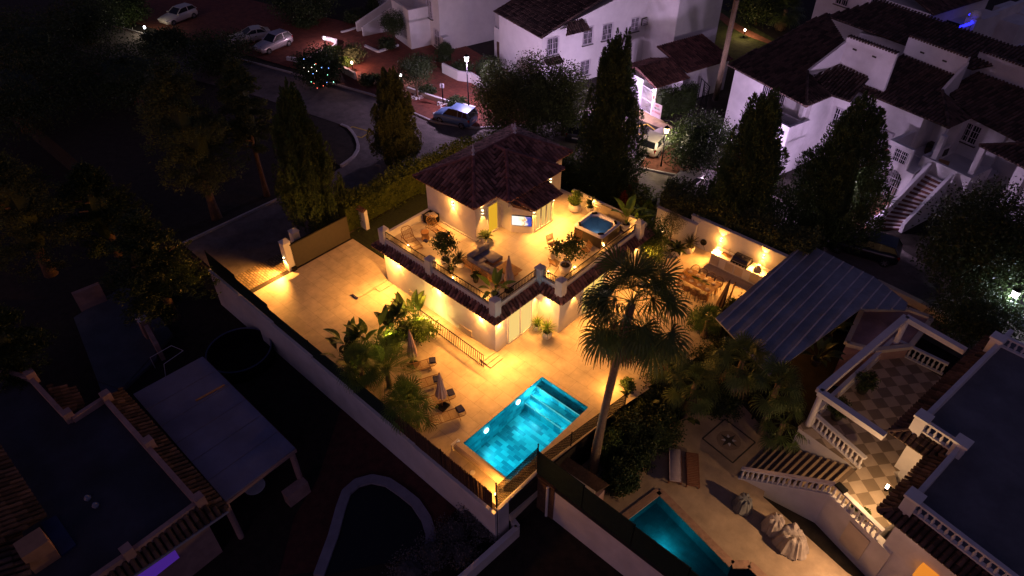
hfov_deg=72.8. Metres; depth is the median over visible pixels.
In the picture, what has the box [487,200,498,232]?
tower door
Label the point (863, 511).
landing balustrade
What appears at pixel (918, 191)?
stairs
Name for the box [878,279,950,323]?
yard wall
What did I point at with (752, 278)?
cupboard door
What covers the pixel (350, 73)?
wall
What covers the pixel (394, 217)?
lawn
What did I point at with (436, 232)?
sun lounger
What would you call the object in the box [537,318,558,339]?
potted plant
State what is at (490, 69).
tree
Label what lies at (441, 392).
closed parasol
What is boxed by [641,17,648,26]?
lattice box
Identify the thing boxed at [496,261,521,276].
coffee table
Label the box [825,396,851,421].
potted plant
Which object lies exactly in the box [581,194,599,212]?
potted plant
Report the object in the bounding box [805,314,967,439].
pergola
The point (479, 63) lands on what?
shrub
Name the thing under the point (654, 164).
verge
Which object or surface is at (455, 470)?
screen fence
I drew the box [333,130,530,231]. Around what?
hedge
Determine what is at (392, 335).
shrub
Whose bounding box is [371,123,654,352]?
villa
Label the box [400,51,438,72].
shrub
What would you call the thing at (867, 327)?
pink shed
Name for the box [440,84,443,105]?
street sign
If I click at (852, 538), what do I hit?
store door
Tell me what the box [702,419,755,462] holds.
compass mosaic
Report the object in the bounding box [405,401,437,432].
fan palm
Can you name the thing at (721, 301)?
cantilever parasol
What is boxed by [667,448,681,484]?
sunbed
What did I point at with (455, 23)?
tall white house
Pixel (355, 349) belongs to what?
fan palm
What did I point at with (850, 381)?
terrace balustrade
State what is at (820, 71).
row house
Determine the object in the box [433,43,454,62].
shrub
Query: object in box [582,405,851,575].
stone deck
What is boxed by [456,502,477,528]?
shrub
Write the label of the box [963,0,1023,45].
terrace house
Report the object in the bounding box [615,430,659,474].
shrub
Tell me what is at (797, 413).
fan palm
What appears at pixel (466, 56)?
street lamp
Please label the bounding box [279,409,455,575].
red garden soil
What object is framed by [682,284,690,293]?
dining chair
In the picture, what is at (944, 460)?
neighbour house
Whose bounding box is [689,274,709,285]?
table greenery
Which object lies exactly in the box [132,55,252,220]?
conifer tree
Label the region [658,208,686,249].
potted plant
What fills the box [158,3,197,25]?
parked car
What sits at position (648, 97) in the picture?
barred gate
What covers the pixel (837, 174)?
cypress tree
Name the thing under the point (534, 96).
tree
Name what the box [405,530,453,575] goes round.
shrub
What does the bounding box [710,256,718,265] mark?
cupboard door
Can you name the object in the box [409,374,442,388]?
sun lounger
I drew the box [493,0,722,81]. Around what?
white house
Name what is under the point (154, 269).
dark tree
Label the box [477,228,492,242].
potted plant
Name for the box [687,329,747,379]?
shrub
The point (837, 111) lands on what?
window
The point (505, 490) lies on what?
chain link fence
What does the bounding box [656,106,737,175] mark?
tree
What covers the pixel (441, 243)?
potted plant
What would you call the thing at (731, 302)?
shrub
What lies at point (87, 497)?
roof vent
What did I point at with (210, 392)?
wooden plank
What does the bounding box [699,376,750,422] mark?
shrub
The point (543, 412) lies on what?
swimming pool
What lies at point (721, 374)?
shrub
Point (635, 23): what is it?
window
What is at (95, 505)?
roof vent
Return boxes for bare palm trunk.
[712,0,738,100]
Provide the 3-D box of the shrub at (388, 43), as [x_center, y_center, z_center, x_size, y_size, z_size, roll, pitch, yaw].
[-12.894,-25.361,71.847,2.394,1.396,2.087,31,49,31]
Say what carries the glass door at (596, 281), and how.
in the villa
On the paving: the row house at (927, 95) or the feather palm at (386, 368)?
the feather palm at (386, 368)
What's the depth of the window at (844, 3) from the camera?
64.45 m
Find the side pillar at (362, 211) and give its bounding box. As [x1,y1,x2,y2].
[355,205,369,229]
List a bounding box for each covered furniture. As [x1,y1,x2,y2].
[731,492,752,516]
[760,512,784,537]
[772,522,809,560]
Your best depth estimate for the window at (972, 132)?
49.25 m
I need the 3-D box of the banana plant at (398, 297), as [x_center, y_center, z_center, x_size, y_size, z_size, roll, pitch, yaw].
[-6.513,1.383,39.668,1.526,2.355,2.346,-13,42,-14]
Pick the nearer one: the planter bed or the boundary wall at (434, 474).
the boundary wall at (434, 474)
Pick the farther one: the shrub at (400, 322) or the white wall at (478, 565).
the shrub at (400, 322)
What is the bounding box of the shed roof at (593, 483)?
[559,457,608,499]
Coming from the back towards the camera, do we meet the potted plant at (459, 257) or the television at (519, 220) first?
the television at (519, 220)
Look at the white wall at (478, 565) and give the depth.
31.97 m
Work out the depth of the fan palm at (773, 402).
33.62 m
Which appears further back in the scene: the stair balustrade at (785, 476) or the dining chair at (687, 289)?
the dining chair at (687, 289)
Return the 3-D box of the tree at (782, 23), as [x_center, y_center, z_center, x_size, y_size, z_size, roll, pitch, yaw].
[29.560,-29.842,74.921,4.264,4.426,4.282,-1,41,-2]
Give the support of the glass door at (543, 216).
in the villa
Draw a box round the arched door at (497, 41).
[497,41,498,58]
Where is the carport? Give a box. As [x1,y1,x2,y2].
[715,248,907,418]
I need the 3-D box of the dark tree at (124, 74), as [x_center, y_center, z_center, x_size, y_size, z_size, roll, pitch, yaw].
[-33.700,-18.690,60.819,11.659,5.934,11.788,31,49,31]
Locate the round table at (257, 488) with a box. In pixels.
[245,479,264,494]
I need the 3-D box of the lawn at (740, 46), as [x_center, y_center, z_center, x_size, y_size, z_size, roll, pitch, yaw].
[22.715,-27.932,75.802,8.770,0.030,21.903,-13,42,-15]
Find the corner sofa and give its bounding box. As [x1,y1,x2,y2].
[462,242,504,287]
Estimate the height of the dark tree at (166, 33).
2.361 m
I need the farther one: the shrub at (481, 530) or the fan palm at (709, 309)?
the fan palm at (709, 309)
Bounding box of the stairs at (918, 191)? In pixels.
[873,162,953,232]
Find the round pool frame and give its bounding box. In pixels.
[205,327,274,383]
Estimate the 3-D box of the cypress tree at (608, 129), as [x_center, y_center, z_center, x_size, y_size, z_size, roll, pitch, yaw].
[6.978,-10.864,46.831,5.037,13.314,5.435,15,43,17]
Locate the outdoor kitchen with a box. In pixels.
[709,246,769,284]
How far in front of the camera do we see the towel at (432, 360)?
37.84 m
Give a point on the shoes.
(889, 489)
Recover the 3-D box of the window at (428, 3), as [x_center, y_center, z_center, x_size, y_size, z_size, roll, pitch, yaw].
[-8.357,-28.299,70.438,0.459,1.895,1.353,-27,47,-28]
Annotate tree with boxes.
[0,148,98,285]
[32,0,132,49]
[46,32,201,119]
[48,157,156,261]
[94,207,220,327]
[99,0,153,26]
[132,25,194,55]
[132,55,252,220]
[175,25,260,80]
[213,57,275,196]
[261,0,343,27]
[270,76,346,232]
[289,41,348,89]
[365,65,423,168]
[379,8,406,44]
[394,53,435,97]
[438,42,452,62]
[469,57,525,133]
[481,60,502,82]
[502,48,568,137]
[541,56,593,140]
[571,26,650,205]
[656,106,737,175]
[698,86,791,228]
[725,0,791,29]
[777,90,893,254]
[908,170,1023,307]
[921,272,1023,351]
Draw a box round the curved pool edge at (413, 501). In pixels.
[313,474,435,575]
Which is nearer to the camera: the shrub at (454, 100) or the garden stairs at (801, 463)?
the garden stairs at (801, 463)
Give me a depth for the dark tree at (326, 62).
63.54 m
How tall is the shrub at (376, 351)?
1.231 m
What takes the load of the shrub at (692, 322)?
on the ground at (110, 140)
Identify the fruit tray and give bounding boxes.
[683,271,694,278]
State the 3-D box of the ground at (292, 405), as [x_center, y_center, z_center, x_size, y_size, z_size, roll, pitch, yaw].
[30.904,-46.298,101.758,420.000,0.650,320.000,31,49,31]
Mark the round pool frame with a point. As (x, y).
(240, 355)
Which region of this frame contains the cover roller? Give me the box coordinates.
[450,438,503,483]
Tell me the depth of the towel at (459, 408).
35.30 m
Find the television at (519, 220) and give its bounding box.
[511,215,531,226]
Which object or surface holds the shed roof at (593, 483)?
on the garden ground at (813, 377)
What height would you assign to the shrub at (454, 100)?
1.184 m
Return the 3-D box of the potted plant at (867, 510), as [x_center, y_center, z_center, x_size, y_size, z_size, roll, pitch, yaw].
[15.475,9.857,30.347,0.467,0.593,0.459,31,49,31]
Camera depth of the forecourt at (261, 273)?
44.24 m
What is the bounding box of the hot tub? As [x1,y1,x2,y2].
[574,204,629,248]
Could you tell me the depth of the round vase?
42.82 m
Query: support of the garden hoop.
on the ground at (292, 405)
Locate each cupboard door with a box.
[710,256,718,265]
[724,262,733,272]
[733,266,742,276]
[748,274,758,283]
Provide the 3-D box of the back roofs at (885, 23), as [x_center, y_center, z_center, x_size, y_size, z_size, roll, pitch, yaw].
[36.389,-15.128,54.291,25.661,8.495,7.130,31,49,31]
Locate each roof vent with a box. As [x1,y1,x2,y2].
[84,495,90,500]
[92,502,98,508]
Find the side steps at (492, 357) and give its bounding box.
[480,349,502,367]
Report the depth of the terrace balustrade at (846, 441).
33.04 m
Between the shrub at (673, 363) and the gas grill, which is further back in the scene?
the gas grill
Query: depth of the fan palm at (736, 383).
34.91 m
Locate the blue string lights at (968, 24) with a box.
[959,14,973,27]
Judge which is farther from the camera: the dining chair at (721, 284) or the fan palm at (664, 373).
the dining chair at (721, 284)
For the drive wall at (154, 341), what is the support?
on the grey drive at (119, 354)
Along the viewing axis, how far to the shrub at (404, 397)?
35.75 m
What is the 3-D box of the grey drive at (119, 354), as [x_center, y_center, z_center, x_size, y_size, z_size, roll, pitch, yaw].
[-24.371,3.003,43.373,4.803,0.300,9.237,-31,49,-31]
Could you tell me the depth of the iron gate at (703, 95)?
61.24 m
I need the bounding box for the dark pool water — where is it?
[325,484,424,574]
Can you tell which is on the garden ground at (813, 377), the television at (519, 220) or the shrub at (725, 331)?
the shrub at (725, 331)
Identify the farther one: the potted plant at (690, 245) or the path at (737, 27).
the path at (737, 27)
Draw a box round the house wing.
[494,13,498,58]
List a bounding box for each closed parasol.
[407,330,418,368]
[435,373,449,411]
[504,256,513,293]
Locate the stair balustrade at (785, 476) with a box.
[738,466,835,494]
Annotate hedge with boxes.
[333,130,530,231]
[560,144,660,220]
[654,175,824,255]
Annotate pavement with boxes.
[339,80,525,126]
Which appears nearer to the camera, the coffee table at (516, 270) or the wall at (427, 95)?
the coffee table at (516, 270)
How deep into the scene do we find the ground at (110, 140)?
55.21 m
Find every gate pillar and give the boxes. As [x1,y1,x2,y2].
[278,238,295,271]
[288,227,300,242]
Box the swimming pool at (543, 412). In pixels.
[464,377,587,476]
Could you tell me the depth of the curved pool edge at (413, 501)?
34.07 m
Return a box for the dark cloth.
[834,482,847,493]
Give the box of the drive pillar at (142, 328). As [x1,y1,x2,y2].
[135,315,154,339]
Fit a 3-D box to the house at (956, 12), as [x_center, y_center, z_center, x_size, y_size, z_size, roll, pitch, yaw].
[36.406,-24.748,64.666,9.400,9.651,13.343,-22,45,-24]
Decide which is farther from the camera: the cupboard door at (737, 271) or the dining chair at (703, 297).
the cupboard door at (737, 271)
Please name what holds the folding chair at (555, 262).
on the villa
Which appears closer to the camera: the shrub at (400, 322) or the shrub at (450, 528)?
the shrub at (450, 528)
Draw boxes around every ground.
[0,0,1023,537]
[0,117,622,575]
[579,328,864,575]
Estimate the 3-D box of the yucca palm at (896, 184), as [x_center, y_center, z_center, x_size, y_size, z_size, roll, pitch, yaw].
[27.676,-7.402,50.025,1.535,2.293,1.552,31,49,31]
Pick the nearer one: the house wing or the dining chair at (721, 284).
the dining chair at (721, 284)
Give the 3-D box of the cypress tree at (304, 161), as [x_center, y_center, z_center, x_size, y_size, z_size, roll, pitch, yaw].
[-13.534,-8.152,44.735,4.582,11.550,4.721,31,49,31]
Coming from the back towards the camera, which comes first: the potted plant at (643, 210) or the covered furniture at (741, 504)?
the potted plant at (643, 210)
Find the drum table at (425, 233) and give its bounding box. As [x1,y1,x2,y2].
[421,229,429,239]
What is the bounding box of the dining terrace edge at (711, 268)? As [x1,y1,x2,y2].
[701,259,752,285]
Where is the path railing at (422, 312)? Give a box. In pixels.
[409,305,483,366]
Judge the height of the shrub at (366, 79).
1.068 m
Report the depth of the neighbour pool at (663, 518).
32.78 m
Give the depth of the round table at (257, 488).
34.29 m
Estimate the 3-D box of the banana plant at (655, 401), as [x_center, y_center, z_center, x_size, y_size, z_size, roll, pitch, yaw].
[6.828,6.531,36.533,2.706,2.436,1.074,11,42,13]
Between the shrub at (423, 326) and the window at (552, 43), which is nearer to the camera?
the shrub at (423, 326)
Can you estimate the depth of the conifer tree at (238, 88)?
45.96 m
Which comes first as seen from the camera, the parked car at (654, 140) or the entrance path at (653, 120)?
the parked car at (654, 140)
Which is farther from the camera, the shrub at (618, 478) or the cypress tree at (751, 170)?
the cypress tree at (751, 170)
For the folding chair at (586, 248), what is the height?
0.898 m
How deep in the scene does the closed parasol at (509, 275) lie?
37.26 m
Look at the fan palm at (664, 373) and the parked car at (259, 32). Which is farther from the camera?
the parked car at (259, 32)
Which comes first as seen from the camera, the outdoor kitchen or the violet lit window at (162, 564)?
the violet lit window at (162, 564)
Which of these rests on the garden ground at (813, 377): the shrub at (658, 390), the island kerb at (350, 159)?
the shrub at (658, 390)
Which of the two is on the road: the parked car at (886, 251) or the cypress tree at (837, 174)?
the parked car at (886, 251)
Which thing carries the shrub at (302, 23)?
on the ground at (110, 140)
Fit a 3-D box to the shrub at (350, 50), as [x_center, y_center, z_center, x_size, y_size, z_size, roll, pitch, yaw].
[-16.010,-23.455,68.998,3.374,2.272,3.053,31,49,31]
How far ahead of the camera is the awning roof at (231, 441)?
34.15 m
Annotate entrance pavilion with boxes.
[631,33,732,115]
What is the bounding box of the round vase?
[755,264,761,270]
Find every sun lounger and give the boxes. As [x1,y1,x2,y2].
[400,358,436,376]
[401,225,422,250]
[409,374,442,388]
[422,394,455,406]
[425,215,450,235]
[427,408,465,428]
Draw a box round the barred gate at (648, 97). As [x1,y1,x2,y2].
[640,84,654,113]
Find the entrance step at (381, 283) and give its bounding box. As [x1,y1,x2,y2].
[352,276,391,298]
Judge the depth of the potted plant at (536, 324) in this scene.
39.89 m
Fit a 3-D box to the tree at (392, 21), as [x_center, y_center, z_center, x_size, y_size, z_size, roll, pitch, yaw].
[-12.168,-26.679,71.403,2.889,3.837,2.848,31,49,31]
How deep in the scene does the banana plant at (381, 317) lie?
37.93 m
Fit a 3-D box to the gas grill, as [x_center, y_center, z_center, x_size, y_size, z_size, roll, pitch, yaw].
[14.412,-1.782,43.457,1.100,0.467,0.940,31,49,31]
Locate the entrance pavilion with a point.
(696, 58)
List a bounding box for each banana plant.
[320,332,359,361]
[323,316,377,355]
[342,308,388,347]
[374,299,405,339]
[385,291,409,325]
[392,289,425,319]
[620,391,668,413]
[660,386,699,425]
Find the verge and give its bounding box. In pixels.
[640,143,697,173]
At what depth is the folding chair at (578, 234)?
41.01 m
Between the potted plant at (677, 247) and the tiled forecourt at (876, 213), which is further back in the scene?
the tiled forecourt at (876, 213)
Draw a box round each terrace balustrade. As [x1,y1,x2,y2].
[811,413,866,468]
[816,337,894,418]
[900,340,948,374]
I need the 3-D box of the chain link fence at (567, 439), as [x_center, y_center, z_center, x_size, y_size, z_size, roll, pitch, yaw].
[3.616,6.928,34.172,5.991,1.080,0.108,-29,48,-30]
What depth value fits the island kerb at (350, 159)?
55.98 m
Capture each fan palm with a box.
[332,340,384,393]
[380,373,437,435]
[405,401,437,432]
[576,243,693,474]
[636,347,689,388]
[662,358,721,419]
[688,302,720,338]
[703,330,775,399]
[746,352,806,434]
[754,397,809,454]
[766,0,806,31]
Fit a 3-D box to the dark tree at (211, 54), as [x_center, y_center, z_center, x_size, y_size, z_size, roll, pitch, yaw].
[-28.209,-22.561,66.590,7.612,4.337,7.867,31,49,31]
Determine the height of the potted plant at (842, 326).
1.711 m
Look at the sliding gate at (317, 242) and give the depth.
45.05 m
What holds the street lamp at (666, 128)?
on the verge
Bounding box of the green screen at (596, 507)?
[537,449,698,575]
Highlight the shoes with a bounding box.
[884,484,891,491]
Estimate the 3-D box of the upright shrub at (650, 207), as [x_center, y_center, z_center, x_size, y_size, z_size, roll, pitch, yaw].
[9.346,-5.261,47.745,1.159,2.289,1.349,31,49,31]
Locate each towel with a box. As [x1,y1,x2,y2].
[429,357,435,363]
[432,375,437,382]
[446,388,454,395]
[455,404,464,412]
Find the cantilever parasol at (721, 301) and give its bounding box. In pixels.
[715,280,735,311]
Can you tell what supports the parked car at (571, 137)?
on the road
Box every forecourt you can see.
[235,253,286,289]
[852,192,894,228]
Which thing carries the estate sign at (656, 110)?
on the entrance path at (653, 120)
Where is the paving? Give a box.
[254,237,751,504]
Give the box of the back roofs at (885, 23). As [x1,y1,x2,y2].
[829,0,1023,70]
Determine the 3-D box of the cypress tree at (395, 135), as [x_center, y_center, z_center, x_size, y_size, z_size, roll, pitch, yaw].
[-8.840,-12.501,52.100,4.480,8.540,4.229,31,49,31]
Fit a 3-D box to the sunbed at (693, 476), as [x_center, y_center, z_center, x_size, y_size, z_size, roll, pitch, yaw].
[8.952,9.098,34.496,0.650,0.360,2.000,6,41,7]
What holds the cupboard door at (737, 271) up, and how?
in the outdoor kitchen
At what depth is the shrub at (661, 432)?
35.20 m
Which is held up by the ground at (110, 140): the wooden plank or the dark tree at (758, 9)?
the dark tree at (758, 9)
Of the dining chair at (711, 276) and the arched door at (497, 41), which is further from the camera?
the arched door at (497, 41)
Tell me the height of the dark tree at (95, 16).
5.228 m
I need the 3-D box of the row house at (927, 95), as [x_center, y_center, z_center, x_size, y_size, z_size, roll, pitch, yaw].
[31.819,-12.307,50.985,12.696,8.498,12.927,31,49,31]
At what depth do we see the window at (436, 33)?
71.22 m
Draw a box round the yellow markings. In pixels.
[350,124,654,137]
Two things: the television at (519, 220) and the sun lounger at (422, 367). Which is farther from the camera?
the television at (519, 220)
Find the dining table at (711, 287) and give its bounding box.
[677,268,719,300]
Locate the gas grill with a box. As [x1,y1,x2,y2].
[730,252,752,268]
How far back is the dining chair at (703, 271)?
43.29 m
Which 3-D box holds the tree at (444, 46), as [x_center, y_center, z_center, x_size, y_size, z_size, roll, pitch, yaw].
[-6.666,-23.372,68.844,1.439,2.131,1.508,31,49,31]
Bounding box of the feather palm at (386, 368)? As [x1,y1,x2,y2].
[354,329,420,403]
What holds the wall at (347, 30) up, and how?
on the path at (219, 15)
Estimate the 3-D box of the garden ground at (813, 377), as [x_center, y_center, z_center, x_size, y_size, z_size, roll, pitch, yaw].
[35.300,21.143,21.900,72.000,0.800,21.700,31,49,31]
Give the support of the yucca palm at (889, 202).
on the tiled forecourt at (876, 213)
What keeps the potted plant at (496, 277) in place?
on the villa
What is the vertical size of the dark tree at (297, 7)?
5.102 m
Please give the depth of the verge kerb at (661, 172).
53.46 m
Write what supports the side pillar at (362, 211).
on the lawn at (394, 217)
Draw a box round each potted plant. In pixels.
[428,230,459,266]
[442,256,461,273]
[450,248,465,267]
[470,270,480,282]
[476,268,515,298]
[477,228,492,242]
[530,315,542,331]
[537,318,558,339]
[548,232,587,273]
[567,189,583,212]
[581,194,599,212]
[611,194,653,231]
[632,204,654,219]
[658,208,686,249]
[667,240,686,256]
[681,232,702,253]
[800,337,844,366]
[823,322,853,341]
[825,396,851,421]
[849,503,859,513]
[854,370,880,394]
[859,507,870,519]
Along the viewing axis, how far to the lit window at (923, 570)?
27.88 m
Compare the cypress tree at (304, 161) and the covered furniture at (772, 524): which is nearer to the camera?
the covered furniture at (772, 524)
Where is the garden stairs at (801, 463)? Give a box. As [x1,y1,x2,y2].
[744,443,855,491]
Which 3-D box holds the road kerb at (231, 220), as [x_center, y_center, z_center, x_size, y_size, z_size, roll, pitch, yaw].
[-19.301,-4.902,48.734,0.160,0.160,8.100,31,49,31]
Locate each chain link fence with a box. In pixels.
[495,443,538,508]
[544,391,627,459]
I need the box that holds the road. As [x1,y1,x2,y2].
[50,25,1023,358]
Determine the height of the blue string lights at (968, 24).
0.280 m
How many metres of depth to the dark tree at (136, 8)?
75.97 m
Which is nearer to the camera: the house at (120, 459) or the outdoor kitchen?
the house at (120, 459)
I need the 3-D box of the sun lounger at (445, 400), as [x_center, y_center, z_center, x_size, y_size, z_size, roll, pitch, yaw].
[-3.885,5.717,35.907,1.936,0.674,0.664,-16,43,-18]
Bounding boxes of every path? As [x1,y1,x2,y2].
[105,0,519,119]
[639,111,671,130]
[719,13,770,42]
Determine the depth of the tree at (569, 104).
54.97 m
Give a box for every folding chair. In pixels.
[544,233,556,252]
[547,258,559,273]
[574,230,582,240]
[581,240,592,258]
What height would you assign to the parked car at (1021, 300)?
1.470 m
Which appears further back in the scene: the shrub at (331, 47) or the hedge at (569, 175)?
the shrub at (331, 47)
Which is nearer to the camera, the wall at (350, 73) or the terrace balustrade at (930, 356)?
the terrace balustrade at (930, 356)
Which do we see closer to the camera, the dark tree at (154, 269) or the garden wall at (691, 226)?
the dark tree at (154, 269)
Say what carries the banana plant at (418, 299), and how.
on the paving
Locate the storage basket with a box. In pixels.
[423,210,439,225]
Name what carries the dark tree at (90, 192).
on the ground at (292, 405)
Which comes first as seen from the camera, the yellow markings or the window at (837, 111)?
the window at (837, 111)
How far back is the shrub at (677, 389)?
36.82 m
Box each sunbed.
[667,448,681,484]
[685,452,699,488]
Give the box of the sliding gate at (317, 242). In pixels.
[289,215,349,271]
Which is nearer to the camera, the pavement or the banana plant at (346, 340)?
the banana plant at (346, 340)
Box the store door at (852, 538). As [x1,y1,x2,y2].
[839,521,870,559]
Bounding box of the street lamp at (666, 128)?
[660,125,669,166]
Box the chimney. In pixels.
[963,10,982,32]
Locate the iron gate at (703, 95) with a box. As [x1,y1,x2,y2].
[697,78,709,110]
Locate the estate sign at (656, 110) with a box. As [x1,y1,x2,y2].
[651,102,661,118]
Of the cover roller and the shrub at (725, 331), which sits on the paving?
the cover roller
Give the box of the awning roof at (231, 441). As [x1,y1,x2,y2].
[133,356,310,539]
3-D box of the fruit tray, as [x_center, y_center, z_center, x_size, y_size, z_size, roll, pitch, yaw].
[10.927,-0.847,42.828,0.800,0.140,0.240,32,50,32]
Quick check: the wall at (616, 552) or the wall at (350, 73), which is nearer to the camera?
the wall at (616, 552)
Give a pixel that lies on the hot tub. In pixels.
(601, 227)
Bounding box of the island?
[275,114,356,165]
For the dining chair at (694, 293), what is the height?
0.877 m
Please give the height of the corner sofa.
0.850 m
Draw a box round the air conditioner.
[882,129,894,141]
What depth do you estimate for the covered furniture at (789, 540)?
31.13 m
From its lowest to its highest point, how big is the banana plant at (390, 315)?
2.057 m
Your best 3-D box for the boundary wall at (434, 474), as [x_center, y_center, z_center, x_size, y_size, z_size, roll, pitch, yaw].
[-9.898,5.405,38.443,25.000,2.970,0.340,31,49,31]
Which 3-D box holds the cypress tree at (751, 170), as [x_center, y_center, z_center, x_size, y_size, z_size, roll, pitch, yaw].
[15.088,-7.462,44.153,5.856,11.485,5.561,7,41,8]
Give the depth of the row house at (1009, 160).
47.64 m
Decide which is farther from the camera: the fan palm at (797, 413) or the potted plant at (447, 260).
the potted plant at (447, 260)
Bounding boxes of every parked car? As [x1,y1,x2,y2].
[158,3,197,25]
[227,25,269,44]
[252,28,292,53]
[432,102,477,129]
[565,114,593,141]
[637,127,676,157]
[668,169,709,191]
[826,231,902,266]
[989,287,1023,329]
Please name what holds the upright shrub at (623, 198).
on the lawn at (394, 217)
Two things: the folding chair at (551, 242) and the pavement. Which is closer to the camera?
the folding chair at (551, 242)
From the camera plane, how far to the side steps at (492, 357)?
38.34 m
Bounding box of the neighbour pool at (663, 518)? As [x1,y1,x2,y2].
[622,488,767,575]
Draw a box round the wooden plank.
[195,384,224,400]
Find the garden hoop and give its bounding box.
[150,345,182,375]
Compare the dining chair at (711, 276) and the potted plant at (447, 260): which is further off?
the dining chair at (711, 276)
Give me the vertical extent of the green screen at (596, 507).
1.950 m
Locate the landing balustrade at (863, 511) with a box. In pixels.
[829,483,884,541]
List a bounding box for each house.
[0,368,228,575]
[355,0,509,48]
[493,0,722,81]
[724,12,899,174]
[744,329,1023,575]
[811,0,1000,77]
[860,34,1023,198]
[914,134,1023,220]
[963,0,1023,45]
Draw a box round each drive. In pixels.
[73,288,173,387]
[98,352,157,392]
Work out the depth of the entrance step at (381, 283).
42.96 m
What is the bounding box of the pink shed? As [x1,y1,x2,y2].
[834,307,933,385]
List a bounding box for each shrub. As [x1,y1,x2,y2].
[292,15,319,28]
[326,44,342,55]
[334,40,367,64]
[339,56,352,66]
[354,341,392,366]
[356,72,380,87]
[364,0,381,13]
[373,327,406,354]
[377,35,396,50]
[382,545,435,575]
[389,316,417,343]
[389,388,416,404]
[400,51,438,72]
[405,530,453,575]
[407,314,441,345]
[417,83,438,94]
[430,512,474,549]
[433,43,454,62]
[443,533,481,572]
[444,94,469,106]
[449,58,473,71]
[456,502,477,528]
[467,53,500,75]
[470,519,499,545]
[592,423,625,468]
[598,453,642,501]
[608,404,649,450]
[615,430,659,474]
[616,190,628,210]
[619,375,636,393]
[628,388,666,424]
[634,402,686,458]
[638,367,670,414]
[639,213,672,269]
[641,198,655,223]
[658,348,690,384]
[662,367,706,417]
[685,302,721,337]
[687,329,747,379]
[687,359,730,414]
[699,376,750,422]
[710,306,736,365]
[712,292,746,361]
[725,296,737,305]
[732,351,784,399]
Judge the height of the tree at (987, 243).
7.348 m
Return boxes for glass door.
[507,299,532,344]
[534,201,552,231]
[580,273,604,315]
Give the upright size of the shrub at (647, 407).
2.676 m
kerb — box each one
[113,25,522,128]
[182,197,280,244]
[340,123,359,166]
[636,155,675,175]
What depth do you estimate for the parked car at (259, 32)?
73.01 m
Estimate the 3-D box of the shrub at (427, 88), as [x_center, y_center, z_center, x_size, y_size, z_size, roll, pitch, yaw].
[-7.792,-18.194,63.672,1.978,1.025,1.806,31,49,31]
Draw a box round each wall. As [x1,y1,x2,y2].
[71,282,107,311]
[144,324,165,360]
[208,269,497,541]
[341,27,355,32]
[343,66,356,78]
[364,44,398,52]
[406,87,475,106]
[442,63,484,90]
[458,519,519,575]
[495,470,668,575]
[656,81,700,118]
[656,206,698,242]
[691,213,787,271]
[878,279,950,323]
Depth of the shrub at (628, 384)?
36.45 m
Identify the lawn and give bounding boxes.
[350,180,655,258]
[715,8,774,62]
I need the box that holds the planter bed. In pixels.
[286,36,337,61]
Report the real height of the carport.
4.450 m
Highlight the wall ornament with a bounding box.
[696,239,706,245]
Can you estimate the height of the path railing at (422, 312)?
0.965 m
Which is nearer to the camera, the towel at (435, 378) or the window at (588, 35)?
the towel at (435, 378)
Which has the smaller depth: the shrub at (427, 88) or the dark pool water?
the dark pool water
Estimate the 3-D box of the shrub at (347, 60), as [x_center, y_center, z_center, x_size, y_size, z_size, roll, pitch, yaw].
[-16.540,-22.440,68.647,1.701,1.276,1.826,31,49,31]
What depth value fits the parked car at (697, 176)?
50.73 m
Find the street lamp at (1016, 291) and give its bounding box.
[1007,288,1021,305]
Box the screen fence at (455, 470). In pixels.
[204,250,491,507]
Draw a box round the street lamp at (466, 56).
[464,53,468,105]
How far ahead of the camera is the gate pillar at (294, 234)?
44.83 m
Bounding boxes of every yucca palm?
[877,187,896,211]
[888,173,900,197]
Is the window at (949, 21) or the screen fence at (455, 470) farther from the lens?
the window at (949, 21)
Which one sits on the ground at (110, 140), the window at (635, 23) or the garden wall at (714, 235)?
the garden wall at (714, 235)
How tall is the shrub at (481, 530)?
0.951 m
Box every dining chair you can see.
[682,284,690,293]
[689,288,698,300]
[697,293,706,305]
[698,268,707,276]
[706,272,715,280]
[713,276,723,291]
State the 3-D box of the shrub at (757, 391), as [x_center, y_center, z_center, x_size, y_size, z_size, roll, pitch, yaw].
[13.598,4.795,38.590,3.121,3.102,3.113,31,49,31]
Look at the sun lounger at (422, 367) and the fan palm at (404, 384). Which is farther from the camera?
the sun lounger at (422, 367)
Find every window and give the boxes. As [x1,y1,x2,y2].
[138,550,179,575]
[425,0,433,20]
[433,28,439,46]
[459,323,471,337]
[546,36,559,57]
[580,59,590,77]
[582,26,593,46]
[601,23,613,41]
[631,17,640,33]
[828,107,844,126]
[833,0,848,8]
[912,562,939,575]
[946,20,959,25]
[959,122,982,147]
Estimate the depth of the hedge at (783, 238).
43.84 m
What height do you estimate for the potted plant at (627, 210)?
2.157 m
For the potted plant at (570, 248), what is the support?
on the villa
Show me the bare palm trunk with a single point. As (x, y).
(717, 90)

